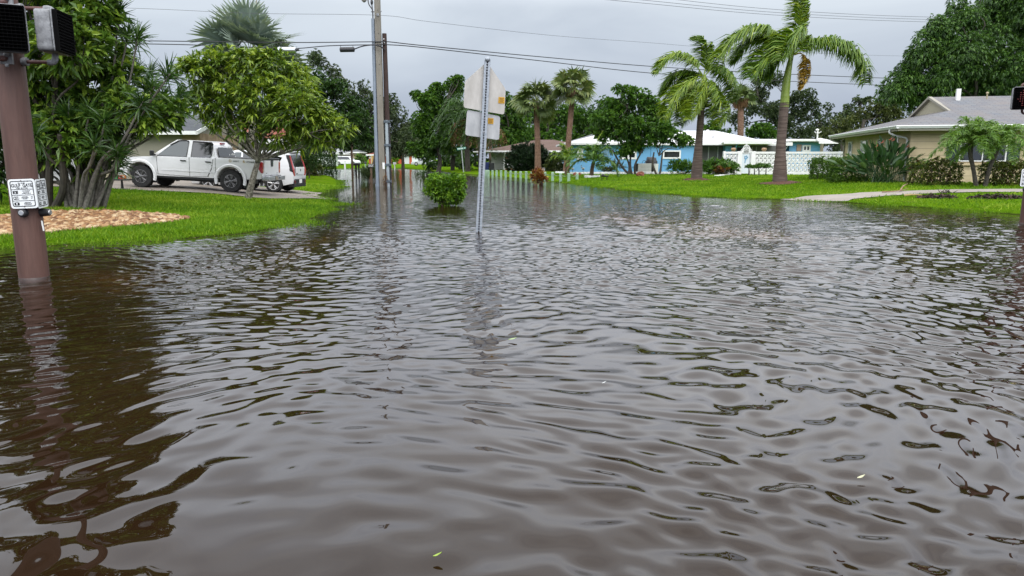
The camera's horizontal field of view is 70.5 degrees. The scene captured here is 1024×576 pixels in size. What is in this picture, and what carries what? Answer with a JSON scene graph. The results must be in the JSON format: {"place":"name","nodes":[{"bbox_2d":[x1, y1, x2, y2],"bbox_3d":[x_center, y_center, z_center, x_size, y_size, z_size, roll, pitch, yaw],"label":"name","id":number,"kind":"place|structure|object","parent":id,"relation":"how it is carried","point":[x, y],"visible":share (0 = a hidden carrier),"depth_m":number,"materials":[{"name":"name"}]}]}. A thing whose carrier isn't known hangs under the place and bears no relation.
{"place":"outdoors","nodes":[
{"label":"outdoors","id":0,"kind":"place"},
{"bbox_2d":[114,179,133,188],"bbox_3d":[-12.842,-3.431,23.970,0.520,0.345,0.360,0,10,0],"label":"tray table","id":1,"kind":"object","parent":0,"point":[122,185],"visible":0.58,"depth_m":23.79,"materials":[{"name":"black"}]},
{"bbox_2d":[127,116,247,156],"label":"grey roofed house","id":2,"kind":"structure","parent":0,"point":[191,130],"depth_m":43.19,"materials":[{"name":"brown"}]},
{"bbox_2d":[245,124,305,152],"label":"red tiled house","id":3,"kind":"structure","parent":0,"point":[269,141],"depth_m":51.70,"materials":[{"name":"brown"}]},
{"bbox_2d":[0,159,1022,249],"bbox_3d":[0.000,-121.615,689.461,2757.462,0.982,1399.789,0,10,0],"label":"ground","id":4,"kind":"structure","parent":0,"point":[324,179],"depth_m":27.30,"materials":[{"name":"green plant"}]},
{"bbox_2d":[0,127,8,203],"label":"dark shrub","id":5,"kind":"object","parent":4,"relation":"on","point":[2,172],"visible":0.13,"depth_m":17.18,"materials":[{"name":"green plant"}]},
{"bbox_2d":[0,0,75,283],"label":"signal pole","id":6,"kind":"object","parent":4,"relation":"on","point":[26,185],"visible":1,"depth_m":8.32,"materials":[{"name":"brown paint"}]},
{"bbox_2d":[0,149,114,182],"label":"cream house","id":7,"kind":"structure","parent":4,"relation":"on","point":[57,176],"depth_m":26.86,"materials":[{"name":"grey"}]},
{"bbox_2d":[0,149,74,182],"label":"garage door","id":8,"kind":"structure","parent":7,"relation":"in","point":[56,174],"depth_m":26.80,"materials":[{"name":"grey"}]},
{"bbox_2d":[0,208,190,235],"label":"gravel","id":9,"kind":"structure","parent":4,"relation":"on","point":[60,219],"depth_m":14.96,"materials":[{"name":"beige gravel"}]},
{"bbox_2d":[2,0,196,207],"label":"glossy tree","id":10,"kind":"object","parent":4,"relation":"on","point":[68,77],"visible":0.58,"depth_m":16.63,"materials":[{"name":"green plant"}]},
{"bbox_2d":[32,0,197,208],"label":"dracaena","id":11,"kind":"object","parent":4,"relation":"on","point":[84,193],"visible":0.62,"depth_m":16.80,"materials":[{"name":"green plant"}]},
{"bbox_2d":[3,180,332,198],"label":"driveway","id":12,"kind":"structure","parent":4,"relation":"on","point":[189,186],"depth_m":26.14,"materials":[{"name":"concrete"}]},
{"bbox_2d":[120,140,284,191],"bbox_3d":[-10.966,-4.377,25.858,5.225,1.716,2.220,3,10,0],"label":"pickup truck","id":13,"kind":"object","parent":12,"relation":"on","point":[224,166],"visible":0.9,"depth_m":24.98,"materials":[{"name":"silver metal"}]},
{"bbox_2d":[192,150,305,191],"bbox_3d":[-10.555,-4.737,29.120,4.170,1.624,2.100,2,10,2],"label":"hatchback","id":14,"kind":"object","parent":12,"relation":"on","point":[292,168],"visible":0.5,"depth_m":28.35,"materials":[{"name":"white paint"}]},
{"bbox_2d":[0,182,336,248],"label":"grass","id":15,"kind":"structure","parent":4,"relation":"on","point":[273,207],"depth_m":17.47,"materials":[{"name":"green plant"}]},
{"bbox_2d":[186,0,315,149],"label":"bismarck palm","id":16,"kind":"object","parent":4,"relation":"on","point":[242,22],"visible":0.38,"depth_m":38.84,"materials":[{"name":"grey plant"}]},
{"bbox_2d":[165,43,362,198],"bbox_3d":[-7.711,-5.132,22.799,6.120,4.992,2.845,0,10,0],"label":"lawn tree","id":17,"kind":"object","parent":4,"relation":"on","point":[289,87],"visible":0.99,"depth_m":22.38,"materials":[{"name":"green plant"}]},
{"bbox_2d":[292,140,324,177],"bbox_3d":[-14.071,-8.706,49.273,2.006,2.723,3.256,-8,13,-39],"label":"dark bush","id":18,"kind":"object","parent":4,"relation":"on","point":[310,159],"visible":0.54,"depth_m":48.79,"materials":[{"name":"green plant"}]},
{"bbox_2d":[306,158,323,175],"bbox_3d":[-15.884,-9.531,57.299,2.123,1.616,1.620,-4,11,-23],"label":"shrub","id":19,"kind":"object","parent":4,"relation":"on","point":[314,172],"visible":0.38,"depth_m":57.26,"materials":[{"name":"green plant"}]},
{"bbox_2d":[261,67,377,154],"bbox_3d":[-16.070,-13.899,61.149,10.540,9.111,5.615,0,10,0],"label":"broadleaf tree","id":20,"kind":"object","parent":4,"relation":"on","point":[350,109],"visible":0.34,"depth_m":59.89,"materials":[{"name":"green plant"}]},
{"bbox_2d":[320,146,337,175],"bbox_3d":[-15.498,-10.655,61.110,1.630,2.678,1.669,0,10,0],"label":"column hedge","id":21,"kind":"object","parent":4,"relation":"on","point":[331,167],"depth_m":60.76,"materials":[{"name":"green plant"}]},
{"bbox_2d":[318,151,339,165],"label":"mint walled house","id":22,"kind":"structure","parent":4,"relation":"on","point":[337,154],"depth_m":123.94,"materials":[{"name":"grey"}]},
{"bbox_2d":[338,156,360,164],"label":"parked suv","id":23,"kind":"object","parent":4,"relation":"on","point":[342,159],"visible":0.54,"depth_m":142.93,"materials":[{"name":"white paint"}]},
{"bbox_2d":[351,147,353,174],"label":"wooden post","id":24,"kind":"object","parent":4,"relation":"on","point":[352,172],"visible":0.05,"depth_m":66.92,"materials":[{"name":"brown wood"}]},
{"bbox_2d":[346,149,366,160],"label":"beige house","id":25,"kind":"structure","parent":4,"relation":"on","point":[356,151],"depth_m":191.92,"materials":[{"name":"brown"}]},
{"bbox_2d":[354,153,366,163],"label":"round tree","id":26,"kind":"object","parent":4,"relation":"on","point":[360,157],"visible":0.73,"depth_m":168.30,"materials":[{"name":"green plant"}]},
{"bbox_2d":[305,48,419,165],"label":"broadleaf tree","id":27,"kind":"object","parent":4,"relation":"on","point":[401,137],"visible":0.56,"depth_m":94.59,"materials":[{"name":"green plant"}]},
{"bbox_2d":[357,163,375,181],"bbox_3d":[-9.114,-7.376,46.440,1.864,1.443,1.788,0,10,0],"label":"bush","id":28,"kind":"object","parent":4,"relation":"on","point":[365,172],"visible":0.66,"depth_m":46.22,"materials":[{"name":"green plant"}]},
{"bbox_2d":[368,164,373,181],"bbox_3d":[-8.914,-7.135,45.957,0.385,1.417,0.187,0,10,0],"label":"mailbox","id":29,"kind":"object","parent":4,"relation":"on","point":[370,166],"visible":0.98,"depth_m":45.85,"materials":[{"name":"grey metal"}]},
{"bbox_2d":[362,0,385,185],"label":"concrete pole","id":30,"kind":"object","parent":4,"relation":"on","point":[379,133],"visible":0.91,"depth_m":37.89,"materials":[{"name":"grey concrete"}]},
{"bbox_2d":[136,8,883,55],"bbox_3d":[2.006,-16.032,45.152,77.502,1.338,10.005,-4,11,-20],"label":"overhead wire","id":31,"kind":"object","parent":30,"relation":"attached to","point":[428,21],"visible":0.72,"depth_m":38.24,"materials":[{"name":"grey"}]},
{"bbox_2d":[362,133,391,156],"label":"tree","id":32,"kind":"object","parent":4,"relation":"on","point":[369,151],"visible":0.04,"depth_m":201.50,"materials":[{"name":"green plant"}]},
{"bbox_2d":[382,33,391,185],"bbox_3d":[-6.561,-9.062,38.204,0.350,8.334,0.465,0,10,0],"label":"wooden pole","id":33,"kind":"object","parent":4,"relation":"on","point":[387,145],"visible":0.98,"depth_m":38.12,"materials":[{"name":"brown wood"}]},
{"bbox_2d":[85,43,869,84],"bbox_3d":[1.929,-13.984,45.382,78.156,0.476,9.764,-3,11,-19],"label":"overhead cable","id":34,"kind":"object","parent":33,"relation":"attached to","point":[468,52],"visible":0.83,"depth_m":40.83,"materials":[{"name":"black plastic"}]},
{"bbox_2d":[278,46,298,52],"bbox_3d":[-11.478,-12.247,37.228,1.079,0.350,0.300,0,10,0],"label":"splice case","id":35,"kind":"object","parent":34,"relation":"hanging from","point":[291,49],"visible":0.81,"depth_m":37.11,"materials":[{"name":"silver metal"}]},
{"bbox_2d":[340,45,354,51],"bbox_3d":[-8.460,-12.287,37.221,0.748,0.356,0.250,0,10,0],"label":"splice case","id":36,"kind":"object","parent":34,"relation":"hanging from","point":[347,49],"visible":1,"depth_m":37.13,"materials":[{"name":"black plastic"}]},
{"bbox_2d":[143,40,876,77],"bbox_3d":[1.863,-14.441,45.296,78.127,0.783,9.831,-3,11,-19],"label":"overhead cable","id":37,"kind":"object","parent":33,"relation":"attached to","point":[453,48],"visible":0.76,"depth_m":39.65,"materials":[{"name":"black plastic"}]},
{"bbox_2d":[366,153,411,163],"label":"orange house","id":38,"kind":"structure","parent":4,"relation":"on","point":[408,159],"depth_m":182.12,"materials":[{"name":"paint"}]},
{"bbox_2d":[391,126,420,168],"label":"broadleaf tree","id":39,"kind":"object","parent":4,"relation":"on","point":[402,164],"visible":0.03,"depth_m":106.14,"materials":[{"name":"green plant"}]},
{"bbox_2d":[421,158,437,170],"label":"dark bush","id":40,"kind":"object","parent":4,"relation":"on","point":[430,164],"visible":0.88,"depth_m":90.54,"materials":[{"name":"green plant"}]},
{"bbox_2d":[404,74,477,171],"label":"broadleaf tree","id":41,"kind":"object","parent":4,"relation":"on","point":[431,100],"visible":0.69,"depth_m":81.26,"materials":[{"name":"green plant"}]},
{"bbox_2d":[422,171,467,206],"bbox_3d":[-2.068,-2.996,22.461,1.438,1.231,1.094,0,10,0],"label":"round bush","id":42,"kind":"object","parent":4,"relation":"on","point":[443,188],"visible":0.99,"depth_m":22.16,"materials":[{"name":"green plant"}]},
{"bbox_2d":[431,146,472,166],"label":"tree","id":43,"kind":"object","parent":4,"relation":"on","point":[445,162],"visible":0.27,"depth_m":117.84,"materials":[{"name":"green plant"}]},
{"bbox_2d":[437,146,472,169],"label":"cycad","id":44,"kind":"object","parent":4,"relation":"on","point":[453,158],"visible":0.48,"depth_m":84.47,"materials":[{"name":"green plant"}]},
{"bbox_2d":[428,93,488,171],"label":"queen palm","id":45,"kind":"object","parent":4,"relation":"on","point":[460,107],"visible":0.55,"depth_m":75.82,"materials":[{"name":"green plant"}]},
{"bbox_2d":[455,156,490,168],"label":"dark bush","id":46,"kind":"object","parent":4,"relation":"on","point":[460,166],"visible":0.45,"depth_m":88.39,"materials":[{"name":"green plant"}]},
{"bbox_2d":[445,109,501,171],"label":"queen palm","id":47,"kind":"object","parent":4,"relation":"on","point":[459,125],"visible":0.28,"depth_m":74.42,"materials":[{"name":"green plant"}]},
{"bbox_2d":[456,142,501,165],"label":"tree","id":48,"kind":"object","parent":4,"relation":"on","point":[472,148],"visible":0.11,"depth_m":126.62,"materials":[{"name":"green plant"}]},
{"bbox_2d":[464,56,505,231],"bbox_3d":[-0.525,-2.535,14.213,0.818,3.842,0.188,-1,10,-7],"label":"road sign","id":49,"kind":"object","parent":4,"relation":"on","point":[484,91],"visible":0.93,"depth_m":14.08,"materials":[{"name":"metal"}]},
{"bbox_2d":[469,129,507,168],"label":"queen palm","id":50,"kind":"object","parent":4,"relation":"on","point":[501,130],"visible":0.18,"depth_m":90.06,"materials":[{"name":"green plant"}]},
{"bbox_2d":[475,91,531,147],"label":"broadleaf tree","id":51,"kind":"object","parent":4,"relation":"on","point":[513,127],"visible":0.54,"depth_m":97.00,"materials":[{"name":"green plant"}]},
{"bbox_2d":[473,140,564,169],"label":"white house","id":52,"kind":"structure","parent":4,"relation":"on","point":[550,145],"depth_m":81.02,"materials":[{"name":"white paint"}]},
{"bbox_2d":[502,139,551,170],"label":"juniper","id":53,"kind":"object","parent":4,"relation":"on","point":[521,157],"visible":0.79,"depth_m":72.27,"materials":[{"name":"green plant"}]},
{"bbox_2d":[485,170,578,181],"bbox_3d":[1.337,-8.075,52.893,1.957,0.973,17.335,-4,11,-19],"label":"post fence","id":54,"kind":"object","parent":4,"relation":"on","point":[487,173],"visible":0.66,"depth_m":53.78,"materials":[{"name":"white paint"}]},
{"bbox_2d":[507,78,558,167],"bbox_3d":[2.084,-14.453,64.571,4.673,8.878,4.313,3,11,18],"label":"cabbage palm","id":55,"kind":"object","parent":4,"relation":"on","point":[521,100],"visible":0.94,"depth_m":63.50,"materials":[{"name":"green plant"}]},
{"bbox_2d":[528,166,549,184],"bbox_3d":[1.498,-6.172,40.170,1.305,1.268,1.104,6,12,32],"label":"croton","id":56,"kind":"object","parent":4,"relation":"on","point":[540,176],"visible":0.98,"depth_m":40.05,"materials":[{"name":"brown plant"}]},
{"bbox_2d":[526,102,575,141],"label":"broadleaf tree","id":57,"kind":"object","parent":4,"relation":"on","point":[548,131],"visible":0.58,"depth_m":109.10,"materials":[{"name":"green plant"}]},
{"bbox_2d":[543,153,563,170],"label":"variegated bush","id":58,"kind":"object","parent":4,"relation":"on","point":[557,164],"visible":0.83,"depth_m":70.89,"materials":[{"name":"green plant"}]},
{"bbox_2d":[549,142,586,174],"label":"young palm","id":59,"kind":"object","parent":4,"relation":"on","point":[564,154],"visible":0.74,"depth_m":56.91,"materials":[{"name":"green plant"}]},
{"bbox_2d":[549,65,597,172],"bbox_3d":[5.167,-14.329,62.413,4.362,9.362,4.398,0,10,0],"label":"cabbage palm","id":60,"kind":"object","parent":4,"relation":"on","point":[571,93],"visible":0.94,"depth_m":61.37,"materials":[{"name":"green plant"}]},
{"bbox_2d":[561,95,613,140],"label":"broadleaf tree","id":61,"kind":"object","parent":4,"relation":"on","point":[580,124],"visible":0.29,"depth_m":112.25,"materials":[{"name":"green plant"}]},
{"bbox_2d":[565,131,619,175],"bbox_3d":[5.547,-9.261,50.403,4.058,3.320,3.296,0,10,0],"label":"young coconut palm","id":62,"kind":"object","parent":4,"relation":"on","point":[593,154],"visible":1,"depth_m":50.00,"materials":[{"name":"green plant"}]},
{"bbox_2d":[607,158,626,171],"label":"agave","id":63,"kind":"object","parent":4,"relation":"on","point":[616,163],"visible":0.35,"depth_m":61.07,"materials":[{"name":"green plant"}]},
{"bbox_2d":[587,83,672,173],"bbox_3d":[9.161,-12.143,55.978,6.493,7.073,4.249,2,10,13],"label":"garden tree","id":64,"kind":"object","parent":4,"relation":"on","point":[621,127],"visible":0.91,"depth_m":55.22,"materials":[{"name":"green plant"}]},
{"bbox_2d":[570,172,702,173],"bbox_3d":[9.708,-9.021,57.060,10.440,0.299,1.660,2,10,9],"label":"bed edging","id":65,"kind":"object","parent":4,"relation":"on","point":[626,173],"visible":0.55,"depth_m":57.05,"materials":[{"name":"white paint"}]},
{"bbox_2d":[636,163,650,171],"bbox_3d":[10.672,-9.725,58.998,1.237,0.809,0.521,0,10,0],"label":"quilted box","id":66,"kind":"object","parent":4,"relation":"on","point":[644,167],"visible":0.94,"depth_m":58.75,"materials":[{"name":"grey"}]},
{"bbox_2d":[642,157,656,171],"bbox_3d":[11.353,-10.197,60.129,1.321,1.347,0.777,0,10,0],"label":"covered grill","id":67,"kind":"object","parent":4,"relation":"on","point":[648,159],"visible":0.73,"depth_m":59.78,"materials":[{"name":"black"}]},
{"bbox_2d":[645,119,694,174],"bbox_3d":[11.785,-10.404,54.100,3.806,4.207,2.685,0,10,0],"label":"garden tree","id":68,"kind":"object","parent":4,"relation":"on","point":[662,133],"visible":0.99,"depth_m":53.66,"materials":[{"name":"green plant"}]},
{"bbox_2d":[666,158,691,174],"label":"border plants","id":69,"kind":"object","parent":4,"relation":"on","point":[685,167],"visible":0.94,"depth_m":54.10,"materials":[{"name":"green plant"}]},
{"bbox_2d":[651,35,740,180],"bbox_3d":[10.215,-10.015,40.627,4.428,8.079,4.433,6,12,29],"label":"royal palm","id":70,"kind":"object","parent":4,"relation":"on","point":[687,92],"visible":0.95,"depth_m":40.22,"materials":[{"name":"green plant"}]},
{"bbox_2d":[556,129,837,171],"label":"blue house","id":71,"kind":"structure","parent":4,"relation":"on","point":[716,144],"depth_m":65.21,"materials":[{"name":"paint"}]},
{"bbox_2d":[663,150,680,158],"bbox_3d":[14.298,-11.946,64.874,1.614,0.748,0.067,0,10,0],"label":"window","id":72,"kind":"structure","parent":71,"relation":"in","point":[667,154],"depth_m":64.88,"materials":[{"name":"white paint"}]},
{"bbox_2d":[802,145,810,151],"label":"window","id":73,"kind":"structure","parent":71,"relation":"in","point":[805,148],"depth_m":67.91,"materials":[{"name":"white glass"}]},
{"bbox_2d":[702,156,722,174],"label":"border plants","id":74,"kind":"object","parent":4,"relation":"on","point":[708,168],"visible":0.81,"depth_m":54.06,"materials":[{"name":"green plant"}]},
{"bbox_2d":[703,120,721,131],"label":"tree","id":75,"kind":"object","parent":4,"relation":"on","point":[708,126],"visible":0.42,"depth_m":85.79,"materials":[{"name":"green plant"}]},
{"bbox_2d":[715,159,733,173],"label":"young cane plant","id":76,"kind":"object","parent":4,"relation":"on","point":[724,164],"visible":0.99,"depth_m":52.30,"materials":[{"name":"green plant"}]},
{"bbox_2d":[717,156,740,173],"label":"border plants","id":77,"kind":"object","parent":4,"relation":"on","point":[732,169],"visible":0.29,"depth_m":54.04,"materials":[{"name":"green plant"}]},
{"bbox_2d":[729,81,758,135],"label":"cabbage palm","id":78,"kind":"object","parent":4,"relation":"on","point":[747,94],"visible":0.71,"depth_m":81.23,"materials":[{"name":"green plant"}]},
{"bbox_2d":[744,122,764,138],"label":"tree","id":79,"kind":"object","parent":4,"relation":"on","point":[754,130],"visible":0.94,"depth_m":85.83,"materials":[{"name":"green plant"}]},
{"bbox_2d":[759,122,776,138],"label":"tree","id":80,"kind":"object","parent":4,"relation":"on","point":[768,131],"visible":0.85,"depth_m":85.63,"materials":[{"name":"green plant"}]},
{"bbox_2d":[725,70,821,138],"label":"oak tree","id":81,"kind":"object","parent":4,"relation":"on","point":[770,111],"visible":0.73,"depth_m":108.22,"materials":[{"name":"green plant"}]},
{"bbox_2d":[723,151,842,174],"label":"pierced block wall","id":82,"kind":"structure","parent":4,"relation":"on","point":[754,160],"depth_m":55.05,"materials":[{"name":"white paint"}]},
{"bbox_2d":[741,144,751,173],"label":"garden gate","id":83,"kind":"structure","parent":82,"relation":"attached to","point":[746,157],"depth_m":55.19,"materials":[{"name":"white paint"}]},
{"bbox_2d":[546,173,1023,211],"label":"grass","id":84,"kind":"structure","parent":4,"relation":"on","point":[730,177],"depth_m":30.75,"materials":[{"name":"green plant"}]},
{"bbox_2d":[705,0,876,184],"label":"royal palm","id":85,"kind":"object","parent":4,"relation":"on","point":[774,49],"visible":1,"depth_m":33.25,"materials":[{"name":"green plant"}]},
{"bbox_2d":[786,102,839,138],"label":"broadleaf tree","id":86,"kind":"object","parent":4,"relation":"on","point":[821,122],"visible":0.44,"depth_m":121.77,"materials":[{"name":"green plant"}]},
{"bbox_2d":[807,156,840,179],"bbox_3d":[15.691,-6.033,36.654,1.657,1.297,1.834,0,10,0],"label":"boxwood hedge","id":87,"kind":"object","parent":4,"relation":"on","point":[819,162],"visible":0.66,"depth_m":36.35,"materials":[{"name":"green plant"}]},
{"bbox_2d":[816,134,841,154],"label":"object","id":88,"kind":"object","parent":4,"relation":"on","point":[835,147],"visible":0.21,"depth_m":102.56,"materials":[{"name":"white paint"}]},
{"bbox_2d":[823,153,871,181],"bbox_3d":[15.397,-5.451,33.198,2.006,1.397,1.783,2,10,12],"label":"boxwood hedge","id":89,"kind":"object","parent":4,"relation":"on","point":[830,174],"visible":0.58,"depth_m":32.90,"materials":[{"name":"green plant"}]},
{"bbox_2d":[836,94,872,154],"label":"broadleaf tree","id":90,"kind":"object","parent":4,"relation":"on","point":[850,107],"visible":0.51,"depth_m":93.18,"materials":[{"name":"green plant"}]},
{"bbox_2d":[816,97,911,145],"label":"broadleaf tree","id":91,"kind":"object","parent":4,"relation":"on","point":[888,113],"visible":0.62,"depth_m":79.73,"materials":[{"name":"green plant"}]},
{"bbox_2d":[827,135,925,182],"bbox_3d":[16.166,-5.651,31.739,3.891,2.071,3.354,7,13,36],"label":"bird of paradise","id":92,"kind":"object","parent":4,"relation":"on","point":[878,155],"visible":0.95,"depth_m":31.34,"materials":[{"name":"green plant"}]},
{"bbox_2d":[785,189,1022,200],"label":"driveway","id":93,"kind":"structure","parent":4,"relation":"on","point":[840,197],"depth_m":25.51,"materials":[{"name":"concrete"}]},
{"bbox_2d":[828,89,1023,182],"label":"tan house","id":94,"kind":"structure","parent":4,"relation":"on","point":[926,124],"depth_m":31.76,"materials":[{"name":"paint"}]},
{"bbox_2d":[848,142,852,155],"bbox_3d":[19.588,-7.983,42.015,0.047,0.970,0.900,2,10,12],"label":"window","id":95,"kind":"structure","parent":94,"relation":"in","point":[850,144],"depth_m":42.01,"materials":[{"name":"white glass"}]},
{"bbox_2d":[958,143,1007,161],"bbox_3d":[19.999,-5.759,30.794,1.800,0.770,0.047,2,10,12],"label":"window","id":96,"kind":"structure","parent":94,"relation":"in","point":[977,157],"depth_m":30.85,"materials":[{"name":"grey glass"}]},
{"bbox_2d":[905,156,964,185],"bbox_3d":[16.716,-4.580,28.675,2.172,1.283,1.457,0,10,0],"label":"croton hedge","id":97,"kind":"object","parent":4,"relation":"on","point":[927,169],"visible":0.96,"depth_m":28.37,"materials":[{"name":"green plant"}]},
{"bbox_2d":[915,192,958,198],"bbox_3d":[13.756,-2.917,23.478,0.634,0.350,1.382,-5,11,-24],"label":"mulch heap","id":98,"kind":"object","parent":4,"relation":"on","point":[932,195],"visible":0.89,"depth_m":23.38,"materials":[{"name":"brown wood"}]},
{"bbox_2d":[873,0,1023,114],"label":"mango tree","id":99,"kind":"object","parent":4,"relation":"on","point":[949,56],"visible":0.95,"depth_m":46.91,"materials":[{"name":"green plant"}]},
{"bbox_2d":[924,115,1023,186],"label":"pygmy date palm","id":100,"kind":"object","parent":4,"relation":"on","point":[995,138],"visible":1,"depth_m":26.81,"materials":[{"name":"green plant"}]},
{"bbox_2d":[966,192,1021,199],"bbox_3d":[14.690,-2.726,22.014,0.623,0.364,1.712,-6,12,-30],"label":"mulch heap","id":101,"kind":"object","parent":4,"relation":"on","point":[995,196],"visible":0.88,"depth_m":21.92,"materials":[{"name":"brown wood"}]},
{"bbox_2d":[977,157,1023,185],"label":"croton hedge","id":102,"kind":"object","parent":4,"relation":"on","point":[1002,165],"visible":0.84,"depth_m":28.01,"materials":[{"name":"green plant"}]},
{"bbox_2d":[1010,83,1023,224],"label":"signal pole","id":103,"kind":"object","parent":4,"relation":"on","point":[1017,99],"visible":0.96,"depth_m":15.35,"materials":[{"name":"brown metal"}]},
{"bbox_2d":[0,168,1023,575],"bbox_3d":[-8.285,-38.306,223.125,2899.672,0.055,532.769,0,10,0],"label":"water","id":104,"kind":"structure","parent":0,"point":[366,386],"depth_m":4.56,"materials":[{"name":"liquid"}]},
{"bbox_2d":[26,0,1007,158],"label":"sky","id":105,"kind":"structure","parent":0,"point":[409,68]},
{"bbox_2d":[613,0,918,21],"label":"power line","id":106,"kind":"object","parent":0,"point":[765,14],"visible":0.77,"depth_m":53.03,"materials":[{"name":"grey metal"}]},
{"bbox_2d":[645,0,928,19],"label":"power line","id":107,"kind":"object","parent":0,"point":[774,12],"visible":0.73,"depth_m":53.33,"materials":[{"name":"grey metal"}]},
{"bbox_2d":[683,0,947,17],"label":"power line","id":108,"kind":"object","parent":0,"point":[792,10],"visible":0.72,"depth_m":54.32,"materials":[{"name":"grey metal"}]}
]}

